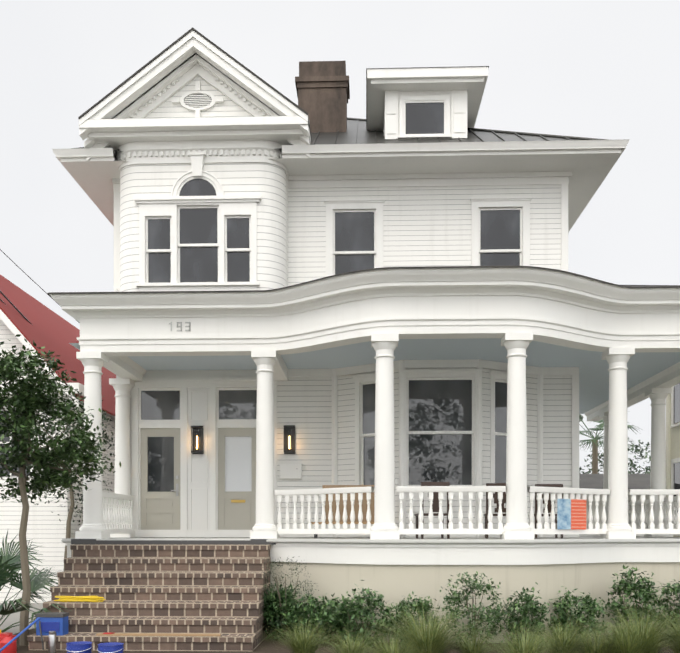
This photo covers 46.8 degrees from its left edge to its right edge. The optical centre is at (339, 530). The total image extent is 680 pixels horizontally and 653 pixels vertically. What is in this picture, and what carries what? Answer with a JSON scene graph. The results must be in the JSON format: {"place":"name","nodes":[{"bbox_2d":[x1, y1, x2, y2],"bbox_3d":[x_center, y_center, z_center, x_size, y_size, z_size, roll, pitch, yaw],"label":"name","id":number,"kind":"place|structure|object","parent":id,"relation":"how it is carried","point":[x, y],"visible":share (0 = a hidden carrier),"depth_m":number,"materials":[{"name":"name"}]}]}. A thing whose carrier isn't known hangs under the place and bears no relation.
{"place":"outdoors","nodes":[
{"label":"outdoors","id":0,"kind":"place"},
{"bbox_2d":[0,634,16,652],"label":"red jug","id":1,"kind":"object","parent":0,"point":[11,647],"visible":0.94,"depth_m":11.09,"materials":[{"name":"red plastic"}]},
{"bbox_2d":[0,630,16,641],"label":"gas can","id":2,"kind":"object","parent":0,"point":[2,635],"visible":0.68,"depth_m":11.46,"materials":[{"name":"red plastic"}]},
{"bbox_2d":[0,617,39,651],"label":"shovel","id":3,"kind":"object","parent":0,"point":[19,634],"visible":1,"depth_m":10.77,"materials":[{"name":"blue plastic"}]},
{"bbox_2d":[0,603,675,652],"bbox_3d":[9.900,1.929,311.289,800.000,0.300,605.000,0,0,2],"label":"yard ground","id":4,"kind":"structure","parent":0,"point":[261,647],"depth_m":12.08,"materials":[{"name":"green plant"}]},
{"bbox_2d":[0,550,54,607],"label":"palmetto","id":5,"kind":"object","parent":4,"relation":"on","point":[34,592],"visible":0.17,"depth_m":13.94,"materials":[{"name":"green plant"}]},
{"bbox_2d":[0,531,68,631],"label":"palmetto","id":6,"kind":"object","parent":4,"relation":"on","point":[7,559],"visible":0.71,"depth_m":12.77,"materials":[{"name":"green plant"}]},
{"bbox_2d":[35,612,68,649],"bbox_3d":[-4.319,1.501,11.756,0.420,0.525,0.341,0,0,2],"label":"cooler bag","id":7,"kind":"object","parent":4,"relation":"on","point":[47,622],"visible":0.88,"depth_m":11.69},
{"bbox_2d":[49,631,55,652],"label":"thermos","id":8,"kind":"object","parent":4,"relation":"on","point":[52,641],"visible":1,"depth_m":11.43,"materials":[{"name":"silver metal"}]},
{"bbox_2d":[0,275,115,602],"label":"neighbouring house","id":9,"kind":"structure","parent":4,"relation":"on","point":[51,330],"depth_m":19.43,"materials":[{"name":"white wood"}]},
{"bbox_2d":[0,249,79,323],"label":"power lines","id":10,"kind":"object","parent":9,"relation":"attached to","point":[11,303],"visible":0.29,"depth_m":20.16,"materials":[{"name":"black rubber"}]},
{"bbox_2d":[0,334,120,645],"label":"tree","id":11,"kind":"object","parent":4,"relation":"on","point":[47,477],"depth_m":12.08,"materials":[{"name":"green plant"}]},
{"bbox_2d":[18,381,114,570],"bbox_3d":[-6.052,-0.816,17.932,2.457,5.205,3.188,0,0,2],"label":"tree","id":12,"kind":"object","parent":4,"relation":"on","point":[105,436],"depth_m":17.72,"materials":[{"name":"green plant"}]},
{"bbox_2d":[66,641,91,652],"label":"bucket","id":13,"kind":"object","parent":4,"relation":"on","point":[80,647],"visible":1,"depth_m":9.70,"materials":[{"name":"blue plastic"}]},
{"bbox_2d":[97,642,123,652],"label":"bucket","id":14,"kind":"object","parent":4,"relation":"on","point":[113,647],"visible":1,"depth_m":9.63,"materials":[{"name":"blue plastic"}]},
{"bbox_2d":[27,544,270,650],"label":"brick steps","id":15,"kind":"structure","parent":4,"relation":"on","point":[183,588],"depth_m":12.49,"materials":[{"name":"brown brick"}]},
{"bbox_2d":[54,596,105,601],"bbox_3d":[-4.093,1.074,12.372,0.830,0.092,0.256,0,0,2],"label":"extension cord","id":16,"kind":"object","parent":15,"relation":"on","point":[79,599],"visible":1,"depth_m":12.29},
{"bbox_2d":[96,632,220,635],"bbox_3d":[-2.696,1.541,11.690,1.850,0.035,0.105,0,0,2],"label":"wood plank","id":17,"kind":"object","parent":15,"relation":"on","point":[128,634],"visible":1,"depth_m":11.65,"materials":[{"name":"beige wood"}]},
{"bbox_2d":[52,27,629,537],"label":"house trim","id":18,"kind":"structure","parent":4,"relation":"on","point":[274,129],"depth_m":16.61,"materials":[{"name":"white wood"}]},
{"bbox_2d":[191,426,202,453],"bbox_3d":[-3.009,-1.921,16.565,0.230,0.600,0.180,0,0,2],"label":"lantern","id":19,"kind":"object","parent":18,"relation":"attached to","point":[196,439],"visible":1,"depth_m":16.52,"materials":[{"name":"black metal"}]},
{"bbox_2d":[280,464,301,478],"bbox_3d":[-1.031,-1.246,16.532,0.465,0.310,0.115,0,0,2],"label":"mailbox","id":20,"kind":"object","parent":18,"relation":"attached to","point":[290,471],"visible":1,"depth_m":16.49,"materials":[{"name":"white metal"}]},
{"bbox_2d":[295,61,349,132],"bbox_3d":[-0.427,-10.121,19.721,1.330,2.920,0.840,0,0,2],"label":"chimney","id":21,"kind":"object","parent":18,"relation":"on","point":[323,91],"visible":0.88,"depth_m":19.37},
{"bbox_2d":[48,266,679,642],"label":"porch","id":22,"kind":"object","parent":4,"relation":"on","point":[583,323],"visible":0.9,"depth_m":13.31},
{"bbox_2d":[169,322,189,330],"bbox_3d":[-2.829,-3.602,13.865,0.380,0.160,0.015,0,0,2],"label":"house number","id":23,"kind":"object","parent":22,"relation":"attached to","point":[170,323],"visible":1,"depth_m":13.86,"materials":[{"name":"silver metal"}]},
{"bbox_2d":[311,485,374,537],"bbox_3d":[0.182,-0.351,14.723,1.400,0.980,0.650,0,0,2],"label":"bench","id":24,"kind":"object","parent":22,"relation":"on","point":[356,507],"visible":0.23,"depth_m":14.50,"materials":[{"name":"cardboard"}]},
{"bbox_2d":[75,333,672,538],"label":"porch columns","id":25,"kind":"structure","parent":22,"relation":"attached to","point":[515,526],"depth_m":13.68,"materials":[{"name":"white wood"}]},
{"bbox_2d":[103,486,679,533],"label":"porch railing","id":26,"kind":"object","parent":22,"relation":"attached to","point":[669,521],"visible":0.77,"depth_m":13.38,"materials":[{"name":"white wood"}]},
{"bbox_2d":[414,482,449,538],"bbox_3d":[1.622,-0.351,13.800,0.540,0.980,0.500,0,0,-7],"label":"porch chair","id":27,"kind":"object","parent":22,"relation":"on","point":[435,505],"visible":0.54,"depth_m":13.59,"materials":[{"name":"brown wood"}]},
{"bbox_2d":[484,483,505,538],"bbox_3d":[2.863,-0.351,14.109,0.540,0.980,0.500,0,0,8],"label":"porch chair","id":28,"kind":"object","parent":22,"relation":"on","point":[495,497],"visible":0.38,"depth_m":13.90,"materials":[{"name":"brown wood"}]},
{"bbox_2d":[534,484,562,537],"bbox_3d":[3.772,-0.351,14.379,0.540,0.980,0.500,0,0,2],"label":"porch chair","id":29,"kind":"object","parent":22,"relation":"on","point":[549,505],"visible":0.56,"depth_m":14.16,"materials":[{"name":"brown wood"}]},
{"bbox_2d":[557,499,585,528],"bbox_3d":[3.909,-0.277,13.239,0.598,0.510,0.436,0,0,2],"label":"flag","id":30,"kind":"object","parent":22,"relation":"attached to","point":[571,513],"visible":1,"depth_m":13.23,"materials":[{"name":"multicoloured fabric"}]},
{"bbox_2d":[252,600,679,652],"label":"grasses","id":31,"kind":"object","parent":4,"relation":"on","point":[631,640],"visible":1,"depth_m":10.28,"materials":[{"name":"green plant"}]},
{"bbox_2d":[257,556,679,650],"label":"shrubs","id":32,"kind":"object","parent":4,"relation":"on","point":[644,595],"depth_m":12.12,"materials":[{"name":"green plant"}]},
{"bbox_2d":[579,414,641,473],"bbox_3d":[11.675,-2.106,36.443,4.135,7.501,4.352,0,0,-21],"label":"palm","id":33,"kind":"object","parent":4,"relation":"on","point":[595,442],"visible":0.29,"depth_m":36.45,"materials":[{"name":"green plant"}]},
{"bbox_2d":[579,474,650,535],"bbox_3d":[10.399,-0.112,31.618,9.300,4.300,6.900,0,0,2],"label":"fence","id":34,"kind":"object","parent":4,"relation":"on","point":[596,481],"visible":0.04,"depth_m":29.02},
{"bbox_2d":[579,440,650,473],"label":"tree","id":35,"kind":"object","parent":4,"relation":"on","point":[632,464],"visible":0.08,"depth_m":40.58,"materials":[{"name":"green plant"}]},
{"bbox_2d":[666,383,679,536],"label":"neighbour house","id":36,"kind":"structure","parent":4,"relation":"on","point":[673,440],"depth_m":21.76,"materials":[{"name":"beige"}]},
{"bbox_2d":[0,0,679,473],"label":"sky","id":37,"kind":"structure","parent":0,"point":[599,69],"materials":[{"name":"white"}]},
{"bbox_2d":[116,76,571,529],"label":"house walls","id":38,"kind":"structure","parent":0,"point":[426,226],"depth_m":16.66,"materials":[{"name":"white wood"}]},
{"bbox_2d":[284,425,294,453],"bbox_3d":[-1.060,-1.921,16.500,0.230,0.600,0.180,0,0,2],"label":"lantern","id":39,"kind":"object","parent":38,"relation":"attached to","point":[289,439],"visible":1,"depth_m":16.48,"materials":[{"name":"black metal"}]},
{"bbox_2d":[138,94,531,529],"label":"house windows","id":40,"kind":"structure","parent":38,"relation":"in","point":[440,429],"depth_m":16.71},
{"bbox_2d":[71,66,608,151],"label":"house roof","id":41,"kind":"structure","parent":38,"relation":"on","point":[356,132],"depth_m":17.83,"materials":[{"name":"grey metal"}]}
]}

